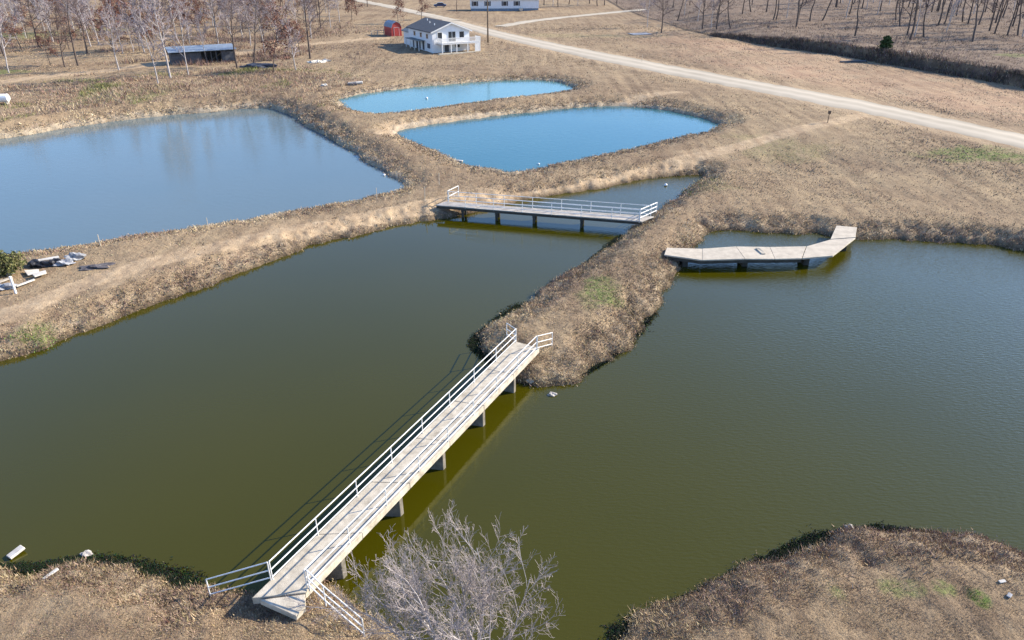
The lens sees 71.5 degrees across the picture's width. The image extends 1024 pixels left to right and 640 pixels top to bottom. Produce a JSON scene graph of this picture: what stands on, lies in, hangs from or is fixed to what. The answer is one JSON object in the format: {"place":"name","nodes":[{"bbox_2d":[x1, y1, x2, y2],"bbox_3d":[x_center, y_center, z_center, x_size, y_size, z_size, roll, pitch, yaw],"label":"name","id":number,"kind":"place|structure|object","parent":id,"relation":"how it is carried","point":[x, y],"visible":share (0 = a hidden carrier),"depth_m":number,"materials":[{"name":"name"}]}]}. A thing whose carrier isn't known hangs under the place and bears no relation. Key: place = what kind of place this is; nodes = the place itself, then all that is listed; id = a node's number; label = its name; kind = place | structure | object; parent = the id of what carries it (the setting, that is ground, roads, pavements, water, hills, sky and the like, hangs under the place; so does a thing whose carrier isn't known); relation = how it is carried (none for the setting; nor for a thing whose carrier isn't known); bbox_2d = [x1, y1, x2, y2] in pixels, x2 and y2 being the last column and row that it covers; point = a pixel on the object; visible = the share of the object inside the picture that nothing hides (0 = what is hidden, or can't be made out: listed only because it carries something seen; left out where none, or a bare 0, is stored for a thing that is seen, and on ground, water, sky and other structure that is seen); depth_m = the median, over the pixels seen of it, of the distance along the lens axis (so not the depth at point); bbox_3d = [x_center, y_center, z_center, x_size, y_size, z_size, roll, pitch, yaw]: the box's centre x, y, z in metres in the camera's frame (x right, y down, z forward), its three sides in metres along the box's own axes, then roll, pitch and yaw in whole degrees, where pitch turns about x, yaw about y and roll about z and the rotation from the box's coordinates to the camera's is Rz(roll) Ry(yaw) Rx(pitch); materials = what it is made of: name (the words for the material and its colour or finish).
{"place":"outdoors","nodes":[
{"label":"outdoors","id":0,"kind":"place"},
{"bbox_2d":[0,108,403,253],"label":"pond water","id":1,"kind":"structure","parent":0,"point":[84,185],"depth_m":69.14,"materials":[{"name":"liquid"}]},
{"bbox_2d":[339,80,574,113],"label":"back pond water","id":2,"kind":"structure","parent":0,"point":[399,100],"depth_m":104.45,"materials":[{"name":"liquid"}]},
{"bbox_2d":[0,174,1023,639],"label":"lake water","id":3,"kind":"structure","parent":0,"point":[718,420],"depth_m":34.28,"materials":[{"name":"liquid"}]},
{"bbox_2d":[6,545,24,558],"bbox_3d":[-18.482,8.648,26.485,0.320,0.100,0.550,11,38,30],"label":"slab","id":4,"kind":"object","parent":3,"relation":"in","point":[15,552],"depth_m":26.43,"materials":[{"name":"plastic"}]},
{"bbox_2d":[80,550,92,556],"bbox_3d":[-15.852,8.693,26.488,0.410,0.097,0.352,21,34,34],"label":"rock","id":5,"kind":"object","parent":3,"relation":"on","point":[86,553],"visible":0.94,"depth_m":26.45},
{"bbox_2d":[205,323,552,634],"bbox_3d":[-2.824,5.838,30.970,5.703,3.043,20.573,14,31,26],"label":"footbridge","id":6,"kind":"object","parent":3,"relation":"in","point":[313,564],"visible":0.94,"depth_m":27.71,"materials":[{"name":"wood"}]},
{"bbox_2d":[0,234,1023,639],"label":"pond weed","id":7,"kind":"object","parent":3,"relation":"on","point":[182,578],"visible":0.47,"depth_m":26.21,"materials":[{"name":"plant"}]},
{"bbox_2d":[436,186,656,227],"bbox_3d":[2.744,-8.849,59.262,18.322,2.970,3.792,5,28,9],"label":"footbridge","id":8,"kind":"object","parent":3,"relation":"in","point":[581,215],"visible":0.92,"depth_m":58.08,"materials":[{"name":"wood"}]},
{"bbox_2d":[664,226,856,266],"bbox_3d":[19.280,-4.408,52.041,17.016,2.160,4.949,-9,29,-16],"label":"dock","id":9,"kind":"object","parent":3,"relation":"in","point":[842,238],"visible":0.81,"depth_m":50.73,"materials":[{"name":"beige concrete"}]},
{"bbox_2d":[0,0,1023,639],"bbox_3d":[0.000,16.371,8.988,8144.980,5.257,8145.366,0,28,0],"label":"ground","id":10,"kind":"structure","parent":0,"point":[812,132],"depth_m":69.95,"materials":[{"name":"brown plant"}]},
{"bbox_2d":[0,94,9,104],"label":"white tank","id":11,"kind":"object","parent":10,"relation":"on","point":[5,98],"visible":0.97,"depth_m":93.00,"materials":[{"name":"plastic"}]},
{"bbox_2d":[0,14,12,55],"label":"dark tree","id":12,"kind":"object","parent":10,"relation":"on","point":[6,24],"visible":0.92,"depth_m":136.37,"materials":[{"name":"brown plant"}]},
{"bbox_2d":[0,0,14,72],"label":"slender tree","id":13,"kind":"object","parent":10,"relation":"on","point":[2,42],"visible":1,"depth_m":115.54,"materials":[{"name":"grey plant"}]},
{"bbox_2d":[0,283,17,290],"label":"crumpled sheet","id":14,"kind":"object","parent":10,"relation":"on","point":[4,286],"visible":0.86,"depth_m":44.66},
{"bbox_2d":[4,0,18,33],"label":"slender tree","id":15,"kind":"object","parent":10,"relation":"on","point":[14,6],"visible":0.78,"depth_m":151.47,"materials":[{"name":"grey plant"}]},
{"bbox_2d":[0,0,24,32],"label":"bare tree","id":16,"kind":"object","parent":10,"relation":"on","point":[7,11],"visible":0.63,"depth_m":158.69,"materials":[{"name":"grey plant"}]},
{"bbox_2d":[0,13,25,49],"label":"russet oak tree","id":17,"kind":"object","parent":10,"relation":"on","point":[11,32],"visible":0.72,"depth_m":140.59,"materials":[{"name":"brown plant"}]},
{"bbox_2d":[0,249,26,275],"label":"green bush","id":18,"kind":"object","parent":10,"relation":"on","point":[16,262],"visible":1,"depth_m":46.42,"materials":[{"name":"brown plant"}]},
{"bbox_2d":[8,0,26,37],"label":"bare tree","id":19,"kind":"object","parent":10,"relation":"on","point":[16,2],"visible":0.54,"depth_m":161.16,"materials":[{"name":"grey plant"}]},
{"bbox_2d":[10,4,33,36],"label":"russet oak tree","id":20,"kind":"object","parent":10,"relation":"on","point":[25,16],"visible":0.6,"depth_m":164.74,"materials":[{"name":"brown plant"}]},
{"bbox_2d":[14,0,49,45],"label":"dark tree","id":21,"kind":"object","parent":10,"relation":"on","point":[34,11],"visible":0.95,"depth_m":146.47,"materials":[{"name":"brown plant"}]},
{"bbox_2d":[27,259,39,267],"bbox_3d":[-32.287,-3.869,48.069,0.824,0.368,0.797,24,36,38],"label":"black bag","id":22,"kind":"object","parent":10,"relation":"on","point":[32,263],"visible":0.87,"depth_m":47.91,"materials":[{"name":"plastic"}]},
{"bbox_2d":[24,0,53,41],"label":"bare tree","id":23,"kind":"object","parent":10,"relation":"on","point":[45,10],"visible":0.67,"depth_m":153.31,"materials":[{"name":"grey plant"}]},
{"bbox_2d":[35,260,49,267],"bbox_3d":[-31.555,-3.829,47.986,1.088,0.378,0.632,-14,31,-25],"label":"black bag","id":24,"kind":"object","parent":10,"relation":"on","point":[46,263],"visible":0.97,"depth_m":47.82,"materials":[{"name":"plastic"}]},
{"bbox_2d":[33,29,57,65],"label":"russet oak tree","id":25,"kind":"object","parent":10,"relation":"on","point":[46,44],"visible":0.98,"depth_m":123.23,"materials":[{"name":"brown plant"}]},
{"bbox_2d":[41,2,72,67],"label":"dark tree","id":26,"kind":"object","parent":10,"relation":"on","point":[58,25],"visible":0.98,"depth_m":120.01,"materials":[{"name":"brown plant"}]},
{"bbox_2d":[52,258,75,265],"bbox_3d":[-30.382,-3.977,48.240,1.358,0.325,0.916,-4,28,-7],"label":"crumpled sheet","id":27,"kind":"object","parent":10,"relation":"on","point":[66,261],"visible":1,"depth_m":48.12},
{"bbox_2d":[53,17,77,49],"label":"russet oak tree","id":28,"kind":"object","parent":10,"relation":"on","point":[73,34],"visible":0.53,"depth_m":143.86,"materials":[{"name":"brown plant"}]},
{"bbox_2d":[48,0,94,65],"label":"dark tree","id":29,"kind":"object","parent":10,"relation":"on","point":[65,20],"visible":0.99,"depth_m":122.17,"materials":[{"name":"brown plant"}]},
{"bbox_2d":[57,0,87,53],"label":"dark tree","id":30,"kind":"object","parent":10,"relation":"on","point":[83,8],"visible":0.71,"depth_m":136.07,"materials":[{"name":"brown plant"}]},
{"bbox_2d":[64,252,85,260],"bbox_3d":[-30.125,-4.420,48.931,1.407,0.521,0.753,-24,36,-38],"label":"crumpled sheet","id":31,"kind":"object","parent":10,"relation":"on","point":[76,256],"visible":0.87,"depth_m":48.84,"materials":[{"name":"plastic"}]},
{"bbox_2d":[61,0,90,45],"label":"bare tree","id":32,"kind":"object","parent":10,"relation":"on","point":[79,1],"visible":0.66,"depth_m":146.50,"materials":[{"name":"grey plant"}]},
{"bbox_2d":[71,5,94,35],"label":"russet oak tree","id":33,"kind":"object","parent":10,"relation":"on","point":[79,25],"visible":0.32,"depth_m":160.68,"materials":[{"name":"brown plant"}]},
{"bbox_2d":[80,0,99,44],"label":"bare tree","id":34,"kind":"object","parent":10,"relation":"on","point":[88,15],"visible":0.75,"depth_m":149.59,"materials":[{"name":"grey plant"}]},
{"bbox_2d":[79,262,114,270],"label":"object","id":35,"kind":"object","parent":10,"relation":"on","point":[95,266],"visible":1,"depth_m":47.78,"materials":[{"name":"grey"}]},
{"bbox_2d":[89,6,107,38],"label":"russet oak tree","id":36,"kind":"object","parent":10,"relation":"on","point":[97,21],"visible":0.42,"depth_m":158.47,"materials":[{"name":"brown plant"}]},
{"bbox_2d":[89,4,125,51],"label":"russet oak tree","id":37,"kind":"object","parent":10,"relation":"on","point":[99,29],"visible":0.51,"depth_m":140.31,"materials":[{"name":"brown plant"}]},
{"bbox_2d":[93,5,129,69],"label":"bare tree","id":38,"kind":"object","parent":10,"relation":"on","point":[106,25],"visible":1,"depth_m":117.29,"materials":[{"name":"grey plant"}]},
{"bbox_2d":[103,0,122,53],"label":"slender tree","id":39,"kind":"object","parent":10,"relation":"on","point":[110,10],"visible":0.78,"depth_m":135.00,"materials":[{"name":"grey plant"}]},
{"bbox_2d":[108,0,130,33],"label":"russet oak tree","id":40,"kind":"object","parent":10,"relation":"on","point":[113,2],"visible":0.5,"depth_m":167.75,"materials":[{"name":"brown plant"}]},
{"bbox_2d":[116,1,133,51],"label":"slender tree","id":41,"kind":"object","parent":10,"relation":"on","point":[129,30],"visible":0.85,"depth_m":138.80,"materials":[{"name":"grey plant"}]},
{"bbox_2d":[117,0,145,51],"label":"bare tree","id":42,"kind":"object","parent":10,"relation":"on","point":[134,9],"visible":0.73,"depth_m":137.04,"materials":[{"name":"grey plant"}]},
{"bbox_2d":[122,10,149,50],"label":"russet oak tree","id":43,"kind":"object","parent":10,"relation":"on","point":[134,34],"visible":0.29,"depth_m":142.64,"materials":[{"name":"brown plant"}]},
{"bbox_2d":[127,5,154,45],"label":"russet oak tree","id":44,"kind":"object","parent":10,"relation":"on","point":[149,33],"visible":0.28,"depth_m":143.35,"materials":[{"name":"brown plant"}]},
{"bbox_2d":[129,0,156,49],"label":"dark tree","id":45,"kind":"object","parent":10,"relation":"on","point":[140,3],"visible":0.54,"depth_m":139.72,"materials":[{"name":"brown plant"}]},
{"bbox_2d":[125,6,166,83],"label":"slender tree","id":46,"kind":"object","parent":10,"relation":"on","point":[138,36],"visible":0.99,"depth_m":103.78,"materials":[{"name":"grey plant"}]},
{"bbox_2d":[129,0,172,77],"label":"bare tree","id":47,"kind":"object","parent":10,"relation":"on","point":[155,23],"visible":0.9,"depth_m":108.19,"materials":[{"name":"grey plant"}]},
{"bbox_2d":[140,8,161,41],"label":"russet oak tree","id":48,"kind":"object","parent":10,"relation":"on","point":[154,29],"visible":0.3,"depth_m":153.89,"materials":[{"name":"brown plant"}]},
{"bbox_2d":[149,0,174,54],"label":"dark tree","id":49,"kind":"object","parent":10,"relation":"on","point":[162,3],"visible":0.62,"depth_m":134.95,"materials":[{"name":"brown plant"}]},
{"bbox_2d":[157,0,181,36],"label":"bare tree","id":50,"kind":"object","parent":10,"relation":"on","point":[172,4],"visible":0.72,"depth_m":157.43,"materials":[{"name":"grey plant"}]},
{"bbox_2d":[167,0,185,32],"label":"russet oak tree","id":51,"kind":"object","parent":10,"relation":"on","point":[172,11],"visible":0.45,"depth_m":171.99,"materials":[{"name":"brown plant"}]},
{"bbox_2d":[164,0,193,74],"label":"slender tree","id":52,"kind":"object","parent":10,"relation":"on","point":[183,21],"visible":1,"depth_m":112.89,"materials":[{"name":"grey plant"}]},
{"bbox_2d":[179,1,196,42],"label":"slender tree","id":53,"kind":"object","parent":10,"relation":"on","point":[187,18],"visible":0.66,"depth_m":148.36,"materials":[{"name":"grey plant"}]},
{"bbox_2d":[180,6,200,32],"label":"russet oak tree","id":54,"kind":"object","parent":10,"relation":"on","point":[189,17],"visible":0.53,"depth_m":167.88,"materials":[{"name":"brown plant"}]},
{"bbox_2d":[188,2,210,60],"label":"slender tree","id":55,"kind":"object","parent":10,"relation":"on","point":[203,29],"visible":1,"depth_m":124.52,"materials":[{"name":"grey plant"}]},
{"bbox_2d":[165,43,235,65],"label":"open shed","id":56,"kind":"structure","parent":10,"relation":"on","point":[224,52],"depth_m":127.46,"materials":[{"name":"grey metal"}]},
{"bbox_2d":[194,1,211,30],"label":"russet oak tree","id":57,"kind":"object","parent":10,"relation":"on","point":[202,14],"visible":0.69,"depth_m":167.88,"materials":[{"name":"brown plant"}]},
{"bbox_2d":[196,0,230,35],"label":"dark tree","id":58,"kind":"object","parent":10,"relation":"on","point":[213,11],"visible":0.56,"depth_m":165.33,"materials":[{"name":"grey plant"}]},
{"bbox_2d":[199,0,229,43],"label":"slender tree","id":59,"kind":"object","parent":10,"relation":"on","point":[211,3],"visible":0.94,"depth_m":140.92,"materials":[{"name":"grey plant"}]},
{"bbox_2d":[216,0,235,37],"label":"bare tree","id":60,"kind":"object","parent":10,"relation":"on","point":[222,2],"visible":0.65,"depth_m":160.96,"materials":[{"name":"grey plant"}]},
{"bbox_2d":[211,0,254,68],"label":"dark tree","id":61,"kind":"object","parent":10,"relation":"on","point":[226,23],"visible":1,"depth_m":118.72,"materials":[{"name":"brown plant"}]},
{"bbox_2d":[230,0,249,36],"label":"bare tree","id":62,"kind":"object","parent":10,"relation":"on","point":[236,7],"visible":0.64,"depth_m":160.94,"materials":[{"name":"grey plant"}]},
{"bbox_2d":[235,0,256,45],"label":"bare tree","id":63,"kind":"object","parent":10,"relation":"on","point":[246,16],"visible":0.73,"depth_m":147.50,"materials":[{"name":"grey plant"}]},
{"bbox_2d":[236,0,273,62],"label":"dark tree","id":64,"kind":"object","parent":10,"relation":"on","point":[256,18],"visible":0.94,"depth_m":121.81,"materials":[{"name":"brown plant"}]},
{"bbox_2d":[239,63,276,68],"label":"tarp heap","id":65,"kind":"object","parent":10,"relation":"on","point":[264,65],"visible":0.85,"depth_m":122.48,"materials":[{"name":"plastic"}]},
{"bbox_2d":[251,0,268,46],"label":"slender tree","id":66,"kind":"object","parent":10,"relation":"on","point":[260,30],"visible":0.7,"depth_m":133.39,"materials":[{"name":"grey plant"}]},
{"bbox_2d":[259,0,281,40],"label":"bare tree","id":67,"kind":"object","parent":10,"relation":"on","point":[269,14],"visible":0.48,"depth_m":152.85,"materials":[{"name":"grey plant"}]},
{"bbox_2d":[257,15,292,70],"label":"russet oak tree","id":68,"kind":"object","parent":10,"relation":"on","point":[284,27],"visible":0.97,"depth_m":115.57,"materials":[{"name":"brown plant"}]},
{"bbox_2d":[266,2,302,47],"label":"russet oak tree","id":69,"kind":"object","parent":10,"relation":"on","point":[276,16],"visible":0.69,"depth_m":142.28,"materials":[{"name":"brown plant"}]},
{"bbox_2d":[270,16,303,69],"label":"bare tree","id":70,"kind":"object","parent":10,"relation":"on","point":[290,43],"visible":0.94,"depth_m":116.45,"materials":[{"name":"grey plant"}]},
{"bbox_2d":[285,0,296,22],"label":"slender tree","id":71,"kind":"object","parent":10,"relation":"on","point":[292,9],"visible":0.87,"depth_m":163.77,"materials":[{"name":"grey plant"}]},
{"bbox_2d":[286,20,310,52],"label":"russet oak tree","id":72,"kind":"object","parent":10,"relation":"on","point":[297,36],"visible":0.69,"depth_m":135.63,"materials":[{"name":"brown plant"}]},
{"bbox_2d":[297,0,314,37],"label":"bare tree","id":73,"kind":"object","parent":10,"relation":"on","point":[308,14],"visible":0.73,"depth_m":160.78,"materials":[{"name":"grey plant"}]},
{"bbox_2d":[285,0,328,58],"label":"dark tree","id":74,"kind":"object","parent":10,"relation":"on","point":[307,28],"visible":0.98,"depth_m":130.00,"materials":[{"name":"brown plant"}]},
{"bbox_2d":[306,0,330,28],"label":"dark tree","id":75,"kind":"object","parent":10,"relation":"on","point":[320,9],"visible":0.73,"depth_m":182.69,"materials":[{"name":"brown plant"}]},
{"bbox_2d":[344,0,358,17],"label":"russet oak tree","id":76,"kind":"object","parent":10,"relation":"on","point":[350,6],"visible":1,"depth_m":202.63,"materials":[{"name":"brown plant"}]},
{"bbox_2d":[384,20,401,35],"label":"red shed","id":77,"kind":"structure","parent":10,"relation":"on","point":[392,28],"depth_m":168.15,"materials":[{"name":"paint"}]},
{"bbox_2d":[392,0,406,22],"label":"russet oak tree","id":78,"kind":"object","parent":10,"relation":"on","point":[396,8],"visible":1,"depth_m":194.85,"materials":[{"name":"brown plant"}]},
{"bbox_2d":[353,0,457,20],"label":"gravel drive","id":79,"kind":"structure","parent":10,"relation":"on","point":[434,16],"depth_m":233.87,"materials":[{"name":"gravel"}]},
{"bbox_2d":[283,500,565,639],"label":"bare tree","id":80,"kind":"object","parent":10,"relation":"on","point":[483,599],"visible":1,"depth_m":18.14,"materials":[{"name":"grey plant"}]},
{"bbox_2d":[417,0,431,18],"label":"russet oak tree","id":81,"kind":"object","parent":10,"relation":"on","point":[420,2],"visible":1,"depth_m":206.68,"materials":[{"name":"brown plant"}]},
{"bbox_2d":[401,17,480,54],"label":"white house","id":82,"kind":"structure","parent":10,"relation":"on","point":[431,35],"depth_m":141.89,"materials":[{"name":"paint"}]},
{"bbox_2d":[448,31,455,41],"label":"glass door","id":83,"kind":"structure","parent":82,"relation":"in","point":[451,34],"depth_m":141.28,"materials":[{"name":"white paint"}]},
{"bbox_2d":[470,0,538,10],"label":"white mobile home","id":84,"kind":"object","parent":10,"relation":"on","point":[506,5],"visible":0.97,"depth_m":237.23,"materials":[{"name":"metal"}]},
{"bbox_2d":[0,0,1023,119],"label":"dry brush","id":85,"kind":"object","parent":10,"relation":"on","point":[988,78],"visible":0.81,"depth_m":124.27,"materials":[{"name":"plant"}]},
{"bbox_2d":[496,9,644,26],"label":"gravel drive","id":86,"kind":"structure","parent":10,"relation":"on","point":[522,22],"depth_m":212.46,"materials":[{"name":"gravel"}]},
{"bbox_2d":[650,0,674,32],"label":"dark tree","id":87,"kind":"object","parent":10,"relation":"on","point":[663,14],"visible":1,"depth_m":170.58,"materials":[{"name":"brown plant"}]},
{"bbox_2d":[691,0,712,28],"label":"dark tree","id":88,"kind":"object","parent":10,"relation":"on","point":[703,10],"visible":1,"depth_m":177.21,"materials":[{"name":"brown plant"}]},
{"bbox_2d":[713,0,734,28],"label":"dark tree","id":89,"kind":"object","parent":10,"relation":"on","point":[722,11],"visible":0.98,"depth_m":173.42,"materials":[{"name":"brown plant"}]},
{"bbox_2d":[795,0,813,26],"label":"dark tree","id":90,"kind":"object","parent":10,"relation":"on","point":[810,1],"visible":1,"depth_m":169.68,"materials":[{"name":"brown plant"}]},
{"bbox_2d":[877,35,893,49],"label":"cedar tree","id":91,"kind":"object","parent":10,"relation":"on","point":[886,42],"visible":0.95,"depth_m":127.78,"materials":[{"name":"green plant"}]},
{"bbox_2d":[895,0,925,34],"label":"dark tree","id":92,"kind":"object","parent":10,"relation":"on","point":[912,11],"visible":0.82,"depth_m":152.81,"materials":[{"name":"brown plant"}]},
{"bbox_2d":[903,0,917,39],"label":"dark tree","id":93,"kind":"object","parent":10,"relation":"on","point":[912,32],"visible":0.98,"depth_m":143.66,"materials":[{"name":"brown plant"}]},
{"bbox_2d":[910,0,935,36],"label":"slender tree","id":94,"kind":"object","parent":10,"relation":"on","point":[922,12],"visible":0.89,"depth_m":148.57,"materials":[{"name":"grey plant"}]},
{"bbox_2d":[923,0,937,36],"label":"dark tree","id":95,"kind":"object","parent":10,"relation":"on","point":[925,15],"visible":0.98,"depth_m":147.98,"materials":[{"name":"brown plant"}]},
{"bbox_2d":[946,0,963,30],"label":"slender tree","id":96,"kind":"object","parent":10,"relation":"on","point":[957,4],"visible":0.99,"depth_m":155.91,"materials":[{"name":"grey plant"}]},
{"bbox_2d":[969,0,990,41],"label":"dark tree","id":97,"kind":"object","parent":10,"relation":"on","point":[975,27],"visible":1,"depth_m":141.92,"materials":[{"name":"brown plant"}]},
{"bbox_2d":[977,0,998,30],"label":"dark tree","id":98,"kind":"object","parent":10,"relation":"on","point":[992,11],"visible":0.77,"depth_m":160.49,"materials":[{"name":"brown plant"}]},
{"bbox_2d":[988,0,1010,32],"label":"dark tree","id":99,"kind":"object","parent":10,"relation":"on","point":[1001,12],"visible":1,"depth_m":154.06,"materials":[{"name":"brown plant"}]},
{"bbox_2d":[1006,0,1023,35],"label":"dark tree","id":100,"kind":"object","parent":10,"relation":"on","point":[1016,7],"visible":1,"depth_m":150.52,"materials":[{"name":"brown plant"}]},
{"bbox_2d":[397,106,717,171],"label":"pond water","id":101,"kind":"structure","parent":0,"point":[518,142],"depth_m":83.36,"materials":[{"name":"liquid"}]},
{"bbox_2d":[442,19,1023,148],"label":"gravel road","id":102,"kind":"structure","parent":0,"point":[1015,139],"depth_m":101.57,"materials":[{"name":"gravel"}]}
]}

